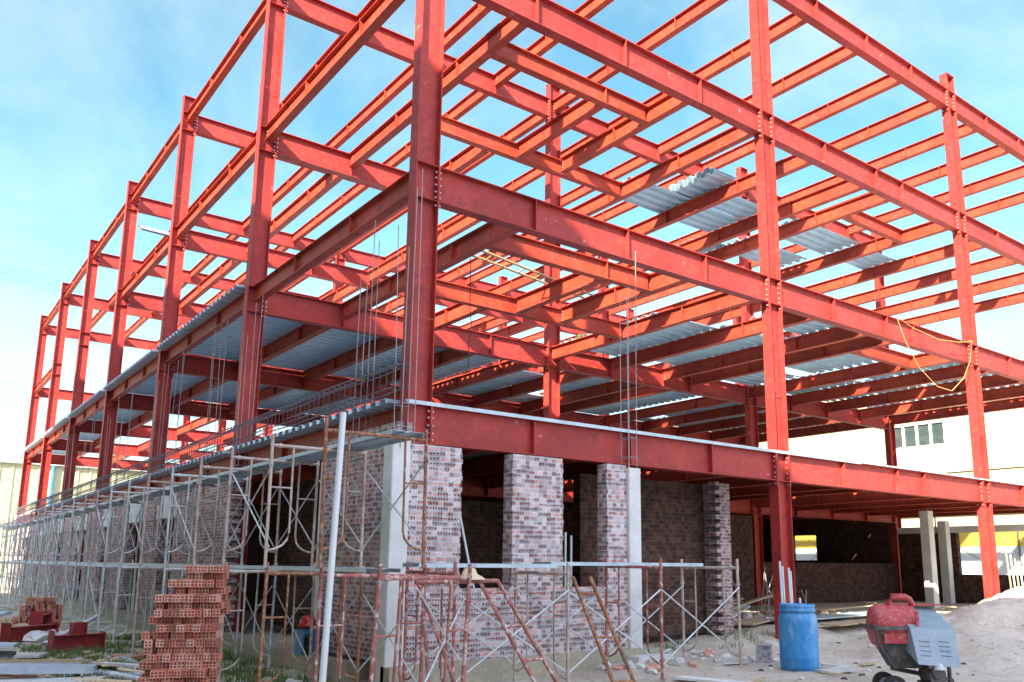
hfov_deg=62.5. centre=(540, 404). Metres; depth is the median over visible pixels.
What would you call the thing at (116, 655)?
brick
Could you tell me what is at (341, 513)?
cross brace
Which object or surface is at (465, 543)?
pole
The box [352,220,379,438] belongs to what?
rebar bundle
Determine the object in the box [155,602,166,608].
brick
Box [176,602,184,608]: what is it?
brick
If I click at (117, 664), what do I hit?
board
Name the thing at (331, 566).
pole
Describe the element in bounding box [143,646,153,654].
brick
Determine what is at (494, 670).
plinth
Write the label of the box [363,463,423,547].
cross brace
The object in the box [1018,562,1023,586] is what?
pipe
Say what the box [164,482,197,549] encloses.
cross brace
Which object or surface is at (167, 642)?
brick
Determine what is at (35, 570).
brick wall
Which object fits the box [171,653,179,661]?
brick
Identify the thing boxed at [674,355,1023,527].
cream building
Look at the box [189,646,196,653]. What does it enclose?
brick
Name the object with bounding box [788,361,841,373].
deck sheet
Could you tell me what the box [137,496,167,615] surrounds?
brick wall
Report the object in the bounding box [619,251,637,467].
rebar bundle
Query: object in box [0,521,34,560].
scaffold
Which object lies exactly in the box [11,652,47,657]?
panel
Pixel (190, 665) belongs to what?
brick
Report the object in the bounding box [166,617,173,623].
brick
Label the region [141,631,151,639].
brick
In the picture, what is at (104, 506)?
scaffold plank
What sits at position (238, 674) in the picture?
grass
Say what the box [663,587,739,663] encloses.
cross brace
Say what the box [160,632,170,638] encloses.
brick
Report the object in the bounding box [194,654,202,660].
brick
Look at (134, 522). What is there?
cross brace
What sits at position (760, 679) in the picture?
board
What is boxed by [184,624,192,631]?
brick
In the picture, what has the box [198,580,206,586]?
brick
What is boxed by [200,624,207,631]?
brick
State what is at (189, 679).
brick
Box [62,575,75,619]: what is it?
cross brace
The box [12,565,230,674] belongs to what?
bricks
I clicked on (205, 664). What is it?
brick
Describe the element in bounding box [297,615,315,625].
hard hat
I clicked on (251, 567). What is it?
scaffold plank
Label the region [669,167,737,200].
sheet bundle
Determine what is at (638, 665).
rubble piece
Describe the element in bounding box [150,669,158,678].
brick
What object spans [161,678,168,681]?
brick
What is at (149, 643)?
brick
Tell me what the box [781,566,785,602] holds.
pipe
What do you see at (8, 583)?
cross brace
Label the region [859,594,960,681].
cement mixer
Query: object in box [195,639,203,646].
brick
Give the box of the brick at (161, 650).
[157,647,165,653]
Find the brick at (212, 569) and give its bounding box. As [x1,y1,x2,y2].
[209,565,215,572]
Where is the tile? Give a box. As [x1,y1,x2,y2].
[815,666,856,673]
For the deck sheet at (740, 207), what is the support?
on the steel frame building at (486, 410)
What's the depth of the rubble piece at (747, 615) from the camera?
19.81 m
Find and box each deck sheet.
[561,338,638,355]
[583,333,663,349]
[620,176,690,213]
[623,321,689,342]
[626,348,698,365]
[632,312,716,335]
[649,341,723,359]
[663,200,740,232]
[674,334,750,353]
[681,236,726,253]
[692,188,756,219]
[701,325,762,346]
[721,236,807,266]
[725,375,764,385]
[748,372,799,378]
[750,315,832,334]
[756,384,814,394]
[778,218,859,254]
[786,377,833,390]
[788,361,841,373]
[793,391,850,401]
[800,373,860,386]
[813,321,834,326]
[813,355,868,368]
[815,386,871,398]
[829,244,894,269]
[840,364,900,379]
[842,353,878,362]
[845,381,897,394]
[865,376,923,390]
[869,362,929,374]
[904,369,964,383]
[909,383,963,396]
[911,352,961,369]
[934,364,995,378]
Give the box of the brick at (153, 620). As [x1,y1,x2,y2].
[149,616,157,623]
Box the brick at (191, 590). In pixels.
[188,587,195,593]
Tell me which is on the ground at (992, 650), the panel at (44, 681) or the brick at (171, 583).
the panel at (44, 681)
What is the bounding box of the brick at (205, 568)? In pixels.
[202,565,211,572]
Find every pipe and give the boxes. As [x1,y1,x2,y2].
[108,671,139,680]
[779,561,782,602]
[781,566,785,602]
[787,568,790,601]
[790,571,792,602]
[1005,551,1011,588]
[1009,555,1015,587]
[1014,558,1019,586]
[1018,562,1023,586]
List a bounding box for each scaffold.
[0,520,38,560]
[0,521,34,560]
[0,526,23,560]
[0,528,20,560]
[0,529,15,559]
[0,559,41,596]
[0,560,29,598]
[0,560,34,594]
[2,559,12,592]
[2,559,44,604]
[3,519,46,560]
[6,559,15,594]
[7,517,50,560]
[8,560,54,605]
[12,515,57,560]
[12,560,61,608]
[15,564,25,596]
[17,560,64,610]
[18,513,64,561]
[24,511,74,561]
[26,560,77,605]
[32,509,82,561]
[35,560,87,614]
[37,507,92,561]
[43,560,97,616]
[46,504,102,561]
[52,560,108,620]
[54,501,113,562]
[61,561,121,625]
[66,498,125,562]
[68,560,133,628]
[77,495,141,562]
[83,560,150,630]
[90,490,157,561]
[97,564,168,632]
[104,486,174,563]
[112,561,188,645]
[121,480,196,563]
[129,561,211,654]
[140,474,219,564]
[162,467,248,564]
[162,561,242,657]
[192,458,282,565]
[193,561,277,667]
[218,562,315,681]
[222,447,319,566]
[256,562,364,681]
[261,434,366,566]
[313,563,426,681]
[315,418,428,568]
[369,563,471,681]
[401,561,457,681]
[511,563,570,681]
[604,557,665,679]
[680,559,742,668]
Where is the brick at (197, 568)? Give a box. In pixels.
[194,565,201,572]
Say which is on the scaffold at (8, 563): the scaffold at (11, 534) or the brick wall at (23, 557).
the scaffold at (11, 534)
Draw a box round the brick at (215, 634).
[209,630,220,638]
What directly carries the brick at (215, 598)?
on the brick at (210, 605)
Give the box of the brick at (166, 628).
[164,624,168,631]
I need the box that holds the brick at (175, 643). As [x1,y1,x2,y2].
[171,639,179,646]
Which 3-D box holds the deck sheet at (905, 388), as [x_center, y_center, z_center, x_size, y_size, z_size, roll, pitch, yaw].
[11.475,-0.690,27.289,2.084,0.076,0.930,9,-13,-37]
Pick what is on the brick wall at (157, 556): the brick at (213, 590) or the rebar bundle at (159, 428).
the rebar bundle at (159, 428)
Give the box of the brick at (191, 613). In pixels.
[187,609,195,616]
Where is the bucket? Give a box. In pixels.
[756,643,772,662]
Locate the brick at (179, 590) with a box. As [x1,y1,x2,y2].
[176,587,183,593]
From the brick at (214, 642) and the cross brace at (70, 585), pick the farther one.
the cross brace at (70, 585)
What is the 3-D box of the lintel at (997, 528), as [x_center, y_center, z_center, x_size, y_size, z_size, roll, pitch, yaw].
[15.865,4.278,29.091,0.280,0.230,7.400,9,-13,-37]
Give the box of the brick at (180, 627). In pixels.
[176,624,184,631]
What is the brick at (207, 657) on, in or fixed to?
on the brick at (205, 664)
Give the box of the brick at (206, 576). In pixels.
[203,573,210,579]
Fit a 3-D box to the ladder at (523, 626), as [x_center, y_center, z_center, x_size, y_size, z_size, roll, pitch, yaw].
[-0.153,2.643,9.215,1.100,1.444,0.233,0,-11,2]
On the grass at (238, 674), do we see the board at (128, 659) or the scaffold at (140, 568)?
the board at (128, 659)
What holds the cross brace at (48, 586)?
attached to the scaffold at (55, 574)
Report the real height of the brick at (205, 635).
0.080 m
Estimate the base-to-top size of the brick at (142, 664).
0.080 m
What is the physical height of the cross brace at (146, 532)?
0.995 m
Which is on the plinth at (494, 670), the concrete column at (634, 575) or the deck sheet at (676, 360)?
the concrete column at (634, 575)
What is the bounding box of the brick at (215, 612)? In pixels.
[212,609,219,616]
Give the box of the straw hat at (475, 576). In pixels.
[462,568,485,579]
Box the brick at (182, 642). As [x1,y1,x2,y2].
[179,639,186,646]
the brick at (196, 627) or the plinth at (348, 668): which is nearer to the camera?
the brick at (196, 627)
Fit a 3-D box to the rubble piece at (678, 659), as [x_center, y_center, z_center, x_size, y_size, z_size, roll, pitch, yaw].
[2.049,3.820,12.563,0.206,0.120,0.161,-7,-13,35]
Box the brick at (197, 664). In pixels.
[194,661,201,668]
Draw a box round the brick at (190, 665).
[186,661,193,668]
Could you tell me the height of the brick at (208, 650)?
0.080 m
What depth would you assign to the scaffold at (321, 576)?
8.91 m
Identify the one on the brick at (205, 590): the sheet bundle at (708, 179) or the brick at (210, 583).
the brick at (210, 583)
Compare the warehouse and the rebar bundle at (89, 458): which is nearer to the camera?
the rebar bundle at (89, 458)
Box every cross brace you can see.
[3,570,11,597]
[14,571,21,599]
[19,525,28,553]
[29,572,37,596]
[32,522,42,553]
[46,574,53,596]
[48,518,58,552]
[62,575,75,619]
[65,572,72,598]
[67,510,82,552]
[74,573,83,603]
[81,574,94,606]
[85,578,101,622]
[91,507,108,551]
[102,574,116,611]
[109,515,124,551]
[117,576,129,615]
[122,497,145,550]
[129,581,146,617]
[135,511,154,552]
[151,509,171,551]
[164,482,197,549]
[169,504,192,550]
[190,502,215,550]
[213,494,244,550]
[225,583,238,641]
[226,470,269,547]
[234,584,271,649]
[241,488,277,550]
[267,586,311,659]
[274,483,315,550]
[307,589,358,669]
[314,475,364,548]
[356,594,420,681]
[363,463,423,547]
[405,587,515,672]
[416,583,471,681]
[456,590,568,681]
[516,587,605,663]
[569,589,660,672]
[608,585,683,654]
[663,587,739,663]
[997,538,1023,556]
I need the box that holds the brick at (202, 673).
[196,668,208,677]
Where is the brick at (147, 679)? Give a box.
[145,676,152,681]
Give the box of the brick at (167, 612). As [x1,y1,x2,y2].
[164,609,172,616]
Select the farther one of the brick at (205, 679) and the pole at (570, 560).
the pole at (570, 560)
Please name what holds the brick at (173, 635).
on the brick at (175, 643)
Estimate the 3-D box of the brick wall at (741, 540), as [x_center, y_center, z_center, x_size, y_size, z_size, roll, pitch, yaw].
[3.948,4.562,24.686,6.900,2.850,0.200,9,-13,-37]
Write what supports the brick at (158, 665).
on the brick at (162, 673)
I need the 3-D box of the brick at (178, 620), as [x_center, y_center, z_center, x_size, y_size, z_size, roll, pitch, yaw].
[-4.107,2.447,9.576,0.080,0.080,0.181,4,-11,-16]
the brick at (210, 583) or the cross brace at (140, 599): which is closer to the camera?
the brick at (210, 583)
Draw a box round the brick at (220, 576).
[216,573,226,579]
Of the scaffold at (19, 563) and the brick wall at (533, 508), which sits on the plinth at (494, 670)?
the brick wall at (533, 508)
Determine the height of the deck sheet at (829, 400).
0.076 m
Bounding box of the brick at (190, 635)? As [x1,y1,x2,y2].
[186,632,193,638]
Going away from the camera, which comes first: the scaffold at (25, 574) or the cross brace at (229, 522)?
the cross brace at (229, 522)
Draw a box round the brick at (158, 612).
[153,609,164,616]
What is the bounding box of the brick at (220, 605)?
[215,601,225,608]
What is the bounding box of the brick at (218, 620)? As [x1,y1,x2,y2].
[214,615,223,623]
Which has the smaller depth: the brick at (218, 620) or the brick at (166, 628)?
the brick at (166, 628)
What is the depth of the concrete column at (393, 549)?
10.97 m
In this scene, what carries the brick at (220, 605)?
on the brick at (215, 612)
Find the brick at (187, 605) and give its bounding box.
[184,602,191,608]
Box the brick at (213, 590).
[210,587,217,593]
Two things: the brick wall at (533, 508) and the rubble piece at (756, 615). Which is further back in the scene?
the rubble piece at (756, 615)
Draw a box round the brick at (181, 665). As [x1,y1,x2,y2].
[177,661,185,668]
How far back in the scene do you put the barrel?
11.84 m
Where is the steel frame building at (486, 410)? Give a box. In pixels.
[14,0,1023,638]
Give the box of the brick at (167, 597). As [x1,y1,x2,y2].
[164,594,173,601]
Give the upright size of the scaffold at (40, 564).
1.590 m
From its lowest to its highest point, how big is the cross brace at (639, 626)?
0.996 m
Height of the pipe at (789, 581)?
1.421 m
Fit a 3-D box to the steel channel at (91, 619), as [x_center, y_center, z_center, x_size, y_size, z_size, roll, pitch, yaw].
[-9.086,4.369,16.453,0.090,0.469,2.286,1,-11,-4]
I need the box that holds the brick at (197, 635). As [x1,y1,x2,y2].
[194,632,201,638]
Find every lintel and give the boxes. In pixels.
[76,514,87,530]
[101,507,112,526]
[127,501,144,522]
[156,493,177,518]
[897,524,1023,533]
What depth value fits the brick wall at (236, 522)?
16.68 m
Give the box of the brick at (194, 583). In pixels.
[191,580,197,586]
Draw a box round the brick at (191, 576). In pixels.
[188,573,195,579]
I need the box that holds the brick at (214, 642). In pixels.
[209,638,220,646]
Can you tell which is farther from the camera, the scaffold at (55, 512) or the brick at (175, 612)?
the scaffold at (55, 512)
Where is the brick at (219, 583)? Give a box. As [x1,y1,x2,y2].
[216,580,223,586]
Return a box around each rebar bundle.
[60,426,74,511]
[78,418,95,506]
[100,397,119,502]
[114,390,133,498]
[146,363,169,490]
[162,350,184,486]
[202,321,227,475]
[234,292,263,467]
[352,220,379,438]
[393,169,422,448]
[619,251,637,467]
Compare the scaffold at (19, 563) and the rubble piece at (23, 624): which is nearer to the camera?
the rubble piece at (23, 624)
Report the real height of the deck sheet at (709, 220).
0.076 m
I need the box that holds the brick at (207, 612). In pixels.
[203,609,211,616]
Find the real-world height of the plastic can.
0.410 m
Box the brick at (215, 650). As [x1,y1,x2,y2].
[212,645,220,653]
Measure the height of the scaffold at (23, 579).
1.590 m
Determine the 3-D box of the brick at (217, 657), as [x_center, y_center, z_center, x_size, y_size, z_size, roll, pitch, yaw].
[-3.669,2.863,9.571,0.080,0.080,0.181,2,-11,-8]
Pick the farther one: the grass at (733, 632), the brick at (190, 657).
the grass at (733, 632)
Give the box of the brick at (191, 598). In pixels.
[188,594,196,601]
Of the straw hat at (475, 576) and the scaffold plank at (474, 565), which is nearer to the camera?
the straw hat at (475, 576)
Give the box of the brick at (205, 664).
[201,661,209,668]
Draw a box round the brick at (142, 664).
[139,660,145,668]
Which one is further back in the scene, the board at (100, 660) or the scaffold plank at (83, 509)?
the scaffold plank at (83, 509)
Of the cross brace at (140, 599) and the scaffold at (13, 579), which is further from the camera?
the scaffold at (13, 579)
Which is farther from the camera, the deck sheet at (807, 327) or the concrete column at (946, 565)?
the concrete column at (946, 565)
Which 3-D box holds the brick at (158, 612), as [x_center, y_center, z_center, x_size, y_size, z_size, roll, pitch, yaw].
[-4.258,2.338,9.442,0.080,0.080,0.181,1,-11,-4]
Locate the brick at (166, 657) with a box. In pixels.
[162,654,171,661]
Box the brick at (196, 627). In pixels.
[192,624,200,631]
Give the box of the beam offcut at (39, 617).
[29,611,52,624]
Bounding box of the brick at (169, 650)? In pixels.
[165,647,173,653]
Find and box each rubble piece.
[0,618,11,622]
[13,623,28,626]
[22,630,47,642]
[261,677,271,681]
[595,663,604,669]
[612,665,623,669]
[635,662,645,668]
[648,663,664,671]
[649,669,657,673]
[672,657,683,662]
[688,661,697,667]
[703,650,715,656]
[713,658,723,661]
[721,653,732,657]
[741,612,753,618]
[742,656,751,661]
[753,613,763,617]
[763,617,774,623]
[826,608,836,613]
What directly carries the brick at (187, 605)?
on the brick at (183, 612)
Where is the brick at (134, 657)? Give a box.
[131,655,142,660]
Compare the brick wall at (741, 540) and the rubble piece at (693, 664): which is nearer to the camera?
the rubble piece at (693, 664)
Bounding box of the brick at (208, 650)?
[204,646,211,653]
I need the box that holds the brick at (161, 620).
[158,617,166,623]
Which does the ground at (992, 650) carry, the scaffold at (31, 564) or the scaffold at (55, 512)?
the scaffold at (31, 564)
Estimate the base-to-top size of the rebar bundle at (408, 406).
4.000 m
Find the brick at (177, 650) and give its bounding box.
[174,647,180,653]
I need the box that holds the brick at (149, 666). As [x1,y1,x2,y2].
[146,662,154,669]
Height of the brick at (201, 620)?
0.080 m
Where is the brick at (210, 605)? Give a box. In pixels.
[207,602,214,608]
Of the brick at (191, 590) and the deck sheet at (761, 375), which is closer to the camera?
the brick at (191, 590)
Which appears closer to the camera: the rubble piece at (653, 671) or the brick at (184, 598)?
the brick at (184, 598)
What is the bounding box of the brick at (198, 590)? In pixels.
[196,587,201,593]
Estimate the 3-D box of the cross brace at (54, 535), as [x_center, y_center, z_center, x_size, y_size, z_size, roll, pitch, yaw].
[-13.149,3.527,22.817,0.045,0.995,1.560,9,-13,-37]
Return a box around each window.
[895,426,903,449]
[902,424,917,448]
[916,422,930,447]
[929,420,945,445]
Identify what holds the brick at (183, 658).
on the brick at (181, 665)
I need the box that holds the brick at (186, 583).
[183,580,190,586]
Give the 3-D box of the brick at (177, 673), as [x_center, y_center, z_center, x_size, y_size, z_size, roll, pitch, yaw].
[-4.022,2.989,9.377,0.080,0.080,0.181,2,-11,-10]
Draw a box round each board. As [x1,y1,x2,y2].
[0,675,37,676]
[73,677,133,681]
[88,661,138,667]
[94,659,106,665]
[117,667,144,672]
[119,656,138,663]
[673,675,747,681]
[721,662,747,663]
[733,593,773,608]
[733,605,749,617]
[734,616,774,625]
[752,677,765,681]
[762,611,866,620]
[815,604,873,611]
[819,619,865,625]
[820,663,848,666]
[820,672,848,674]
[859,662,877,665]
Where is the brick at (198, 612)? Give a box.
[195,609,203,616]
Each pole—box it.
[319,412,346,681]
[460,514,474,587]
[564,532,566,586]
[570,535,571,586]
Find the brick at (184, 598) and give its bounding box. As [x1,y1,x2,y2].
[180,594,188,601]
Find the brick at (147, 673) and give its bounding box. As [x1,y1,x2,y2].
[144,669,150,676]
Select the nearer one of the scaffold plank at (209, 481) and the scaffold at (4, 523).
the scaffold plank at (209, 481)
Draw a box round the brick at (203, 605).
[200,602,206,608]
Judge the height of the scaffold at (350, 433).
1.590 m
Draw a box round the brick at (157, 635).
[153,631,160,638]
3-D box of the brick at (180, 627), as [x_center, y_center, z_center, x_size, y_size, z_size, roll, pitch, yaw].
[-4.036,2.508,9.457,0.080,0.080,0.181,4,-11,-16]
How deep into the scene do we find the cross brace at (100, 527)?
17.97 m
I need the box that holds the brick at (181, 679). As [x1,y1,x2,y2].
[175,677,185,681]
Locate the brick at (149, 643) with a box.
[144,639,153,647]
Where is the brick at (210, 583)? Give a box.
[206,580,214,586]
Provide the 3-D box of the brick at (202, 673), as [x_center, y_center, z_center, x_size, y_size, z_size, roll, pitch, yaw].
[-3.776,2.998,9.420,0.080,0.080,0.181,2,-11,-7]
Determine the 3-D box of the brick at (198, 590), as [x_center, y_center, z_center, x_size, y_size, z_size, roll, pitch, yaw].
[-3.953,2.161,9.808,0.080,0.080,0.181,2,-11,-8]
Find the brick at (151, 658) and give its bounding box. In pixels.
[146,653,156,662]
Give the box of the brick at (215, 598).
[209,594,221,601]
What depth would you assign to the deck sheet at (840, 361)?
24.41 m
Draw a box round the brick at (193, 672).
[191,669,198,676]
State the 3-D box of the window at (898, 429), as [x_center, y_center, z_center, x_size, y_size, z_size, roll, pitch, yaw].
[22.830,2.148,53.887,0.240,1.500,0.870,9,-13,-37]
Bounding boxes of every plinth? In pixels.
[1,585,369,681]
[380,647,659,681]
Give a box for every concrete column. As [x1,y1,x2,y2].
[313,462,326,651]
[374,441,410,681]
[626,468,642,648]
[919,511,939,607]
[937,521,955,603]
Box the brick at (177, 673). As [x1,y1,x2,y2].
[173,669,182,677]
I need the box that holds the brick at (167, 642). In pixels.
[163,639,171,646]
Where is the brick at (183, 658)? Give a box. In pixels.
[179,654,186,661]
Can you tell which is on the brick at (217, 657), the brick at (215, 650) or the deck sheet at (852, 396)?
the brick at (215, 650)
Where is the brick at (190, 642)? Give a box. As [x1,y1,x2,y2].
[186,639,195,646]
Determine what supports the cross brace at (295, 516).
attached to the scaffold at (239, 457)
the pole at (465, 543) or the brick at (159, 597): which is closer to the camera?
the brick at (159, 597)
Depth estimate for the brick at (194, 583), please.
9.64 m
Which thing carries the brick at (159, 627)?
on the brick at (157, 635)
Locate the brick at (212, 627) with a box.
[207,624,217,631]
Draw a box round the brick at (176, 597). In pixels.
[172,594,181,601]
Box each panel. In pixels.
[0,642,18,648]
[0,650,16,657]
[0,676,104,681]
[0,680,77,681]
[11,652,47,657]
[93,670,141,675]
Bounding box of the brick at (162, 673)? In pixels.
[158,669,167,677]
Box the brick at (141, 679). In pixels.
[137,676,145,681]
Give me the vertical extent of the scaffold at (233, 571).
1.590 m
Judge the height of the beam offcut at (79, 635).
0.490 m
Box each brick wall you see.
[6,527,28,587]
[24,524,43,590]
[39,519,61,593]
[56,516,83,598]
[78,509,109,603]
[79,505,277,612]
[106,504,136,609]
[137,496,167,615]
[168,481,241,630]
[224,480,243,626]
[273,478,320,628]
[319,421,411,659]
[406,443,627,664]
[459,500,572,587]
[573,473,706,635]
[702,481,733,634]
[730,515,754,605]
[762,520,892,563]
[764,562,898,604]
[898,533,1023,603]
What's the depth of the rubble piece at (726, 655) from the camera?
13.24 m
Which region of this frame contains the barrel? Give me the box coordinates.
[778,603,819,671]
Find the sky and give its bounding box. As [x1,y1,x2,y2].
[0,0,1023,462]
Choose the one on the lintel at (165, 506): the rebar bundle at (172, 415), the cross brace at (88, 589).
the rebar bundle at (172, 415)
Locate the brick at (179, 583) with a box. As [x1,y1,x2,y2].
[176,580,182,586]
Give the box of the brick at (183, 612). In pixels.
[179,609,187,616]
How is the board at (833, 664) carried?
on the ground at (992, 650)
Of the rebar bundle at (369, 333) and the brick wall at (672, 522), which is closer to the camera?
the rebar bundle at (369, 333)
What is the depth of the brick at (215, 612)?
9.53 m
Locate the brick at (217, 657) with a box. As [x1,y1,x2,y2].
[212,652,222,660]
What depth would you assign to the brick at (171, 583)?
9.55 m
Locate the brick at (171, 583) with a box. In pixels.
[168,580,176,586]
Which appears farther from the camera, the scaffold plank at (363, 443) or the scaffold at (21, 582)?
the scaffold at (21, 582)
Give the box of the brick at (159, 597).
[155,594,164,601]
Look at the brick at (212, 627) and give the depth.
9.45 m
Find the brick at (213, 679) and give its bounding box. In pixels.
[209,675,218,681]
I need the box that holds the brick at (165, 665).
[162,662,169,668]
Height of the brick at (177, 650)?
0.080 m
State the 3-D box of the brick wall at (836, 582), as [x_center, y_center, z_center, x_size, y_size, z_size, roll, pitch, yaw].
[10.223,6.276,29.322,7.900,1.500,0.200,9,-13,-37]
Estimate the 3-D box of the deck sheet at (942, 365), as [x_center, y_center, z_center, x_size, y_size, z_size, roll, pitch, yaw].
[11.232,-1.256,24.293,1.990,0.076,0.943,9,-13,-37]
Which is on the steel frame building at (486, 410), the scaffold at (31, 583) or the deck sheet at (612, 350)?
the deck sheet at (612, 350)
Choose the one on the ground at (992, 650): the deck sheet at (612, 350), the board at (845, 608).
the board at (845, 608)
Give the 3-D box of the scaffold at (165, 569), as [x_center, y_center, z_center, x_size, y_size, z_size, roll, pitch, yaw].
[-5.575,3.383,13.851,1.320,1.590,0.090,8,-13,-37]
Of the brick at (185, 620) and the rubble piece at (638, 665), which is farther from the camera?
the rubble piece at (638, 665)
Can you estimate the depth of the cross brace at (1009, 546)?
29.88 m
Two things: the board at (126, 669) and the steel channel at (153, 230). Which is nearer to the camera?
the board at (126, 669)
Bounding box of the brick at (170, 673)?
[167,669,174,677]
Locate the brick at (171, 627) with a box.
[168,624,176,631]
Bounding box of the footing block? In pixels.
[627,653,673,662]
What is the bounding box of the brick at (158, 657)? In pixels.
[155,654,162,661]
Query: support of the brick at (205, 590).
on the bricks at (227, 608)
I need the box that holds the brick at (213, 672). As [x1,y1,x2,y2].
[209,667,218,676]
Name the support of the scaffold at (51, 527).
on the scaffold at (47, 564)
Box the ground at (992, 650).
[0,578,1023,681]
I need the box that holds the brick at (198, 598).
[194,594,205,601]
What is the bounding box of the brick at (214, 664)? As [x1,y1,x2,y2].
[209,660,219,667]
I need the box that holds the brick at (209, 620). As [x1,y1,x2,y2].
[206,616,213,623]
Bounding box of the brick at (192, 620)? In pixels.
[189,617,197,623]
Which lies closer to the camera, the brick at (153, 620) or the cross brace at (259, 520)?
the brick at (153, 620)
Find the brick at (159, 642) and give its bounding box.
[156,639,163,646]
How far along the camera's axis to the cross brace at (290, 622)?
12.33 m
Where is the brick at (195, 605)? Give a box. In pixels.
[192,602,199,608]
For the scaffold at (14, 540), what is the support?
on the scaffold at (4, 562)
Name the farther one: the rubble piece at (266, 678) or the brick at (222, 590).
the rubble piece at (266, 678)
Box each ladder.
[472,250,592,298]
[479,578,558,681]
[571,576,635,681]
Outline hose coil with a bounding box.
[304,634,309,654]
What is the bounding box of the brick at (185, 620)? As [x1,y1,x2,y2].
[183,617,189,623]
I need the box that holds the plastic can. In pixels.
[295,626,315,654]
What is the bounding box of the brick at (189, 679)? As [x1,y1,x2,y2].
[186,677,193,681]
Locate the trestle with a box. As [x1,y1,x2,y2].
[414,578,497,681]
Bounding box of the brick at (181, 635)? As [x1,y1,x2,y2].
[176,632,186,638]
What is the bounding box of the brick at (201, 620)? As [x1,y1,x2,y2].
[197,617,206,623]
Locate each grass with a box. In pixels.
[12,633,330,681]
[649,625,770,650]
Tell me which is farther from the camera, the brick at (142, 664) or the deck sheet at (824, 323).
the deck sheet at (824, 323)
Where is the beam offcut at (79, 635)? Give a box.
[47,622,105,651]
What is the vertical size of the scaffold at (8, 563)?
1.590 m
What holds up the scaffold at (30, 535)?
on the scaffold at (19, 563)
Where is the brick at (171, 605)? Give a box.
[168,602,176,608]
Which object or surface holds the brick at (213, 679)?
on the brick
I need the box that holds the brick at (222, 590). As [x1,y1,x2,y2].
[217,587,226,593]
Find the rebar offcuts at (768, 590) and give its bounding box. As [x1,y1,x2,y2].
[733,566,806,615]
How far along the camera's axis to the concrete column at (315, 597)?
13.39 m
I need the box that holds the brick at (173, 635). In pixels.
[171,632,175,638]
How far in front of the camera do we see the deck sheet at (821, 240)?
25.10 m
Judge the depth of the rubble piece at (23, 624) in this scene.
18.05 m
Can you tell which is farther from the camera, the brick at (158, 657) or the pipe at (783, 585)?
the pipe at (783, 585)
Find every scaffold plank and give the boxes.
[65,508,98,513]
[78,562,103,564]
[83,502,123,509]
[100,563,134,564]
[106,495,153,503]
[128,563,163,565]
[134,486,191,497]
[167,564,209,566]
[173,473,243,488]
[220,456,315,476]
[228,565,277,569]
[278,566,400,572]
[288,429,423,460]
[402,563,555,567]
[533,562,702,565]
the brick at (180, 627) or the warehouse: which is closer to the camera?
the brick at (180, 627)
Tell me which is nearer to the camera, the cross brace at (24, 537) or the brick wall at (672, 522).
the brick wall at (672, 522)
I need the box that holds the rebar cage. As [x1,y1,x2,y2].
[14,363,409,514]
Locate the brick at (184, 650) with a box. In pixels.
[181,647,189,653]
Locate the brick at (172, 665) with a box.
[169,662,177,668]
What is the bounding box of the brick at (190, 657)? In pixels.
[187,654,194,661]
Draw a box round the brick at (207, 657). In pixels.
[203,654,211,660]
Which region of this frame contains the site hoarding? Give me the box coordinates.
[795,531,1023,574]
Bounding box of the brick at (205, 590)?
[201,587,210,593]
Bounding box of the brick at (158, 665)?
[154,662,162,669]
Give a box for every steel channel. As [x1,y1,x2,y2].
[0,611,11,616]
[0,662,80,663]
[0,664,96,673]
[42,613,103,645]
[138,225,169,236]
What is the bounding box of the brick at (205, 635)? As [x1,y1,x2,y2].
[201,632,208,638]
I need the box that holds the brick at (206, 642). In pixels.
[204,639,208,645]
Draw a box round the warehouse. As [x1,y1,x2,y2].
[0,456,146,576]
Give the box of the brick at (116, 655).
[110,653,123,657]
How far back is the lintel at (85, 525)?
29.02 m
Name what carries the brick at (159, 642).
on the brick at (161, 650)
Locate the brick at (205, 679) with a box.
[200,675,208,681]
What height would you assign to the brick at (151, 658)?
0.080 m
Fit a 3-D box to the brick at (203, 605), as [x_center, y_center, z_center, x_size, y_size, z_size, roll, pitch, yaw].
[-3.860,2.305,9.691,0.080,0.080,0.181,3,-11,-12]
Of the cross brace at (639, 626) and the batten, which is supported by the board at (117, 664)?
the batten
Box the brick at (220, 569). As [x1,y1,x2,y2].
[215,566,224,572]
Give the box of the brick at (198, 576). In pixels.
[195,573,202,579]
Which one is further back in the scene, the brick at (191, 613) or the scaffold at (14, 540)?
the scaffold at (14, 540)
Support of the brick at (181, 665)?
on the brick at (177, 673)
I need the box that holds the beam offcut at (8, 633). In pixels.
[0,622,58,641]
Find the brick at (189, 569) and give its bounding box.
[185,565,193,572]
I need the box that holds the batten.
[0,659,92,662]
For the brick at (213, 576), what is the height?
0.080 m
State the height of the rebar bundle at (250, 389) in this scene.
3.874 m
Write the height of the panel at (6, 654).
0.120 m
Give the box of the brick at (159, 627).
[156,624,164,631]
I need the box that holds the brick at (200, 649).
[196,646,204,653]
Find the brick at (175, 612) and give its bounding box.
[172,609,179,616]
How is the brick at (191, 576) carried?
on the brick at (194, 583)
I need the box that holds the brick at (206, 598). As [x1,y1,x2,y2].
[203,594,212,601]
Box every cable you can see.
[468,258,471,366]
[896,316,971,390]
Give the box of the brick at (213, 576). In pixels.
[211,573,215,579]
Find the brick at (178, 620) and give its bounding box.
[174,617,183,623]
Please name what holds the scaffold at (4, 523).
on the scaffold at (25, 574)
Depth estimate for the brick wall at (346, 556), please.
12.06 m
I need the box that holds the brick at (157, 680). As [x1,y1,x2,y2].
[153,678,160,681]
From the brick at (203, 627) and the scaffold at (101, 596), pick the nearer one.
the brick at (203, 627)
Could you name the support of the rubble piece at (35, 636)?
on the ground at (992, 650)
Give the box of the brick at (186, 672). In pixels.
[182,668,191,677]

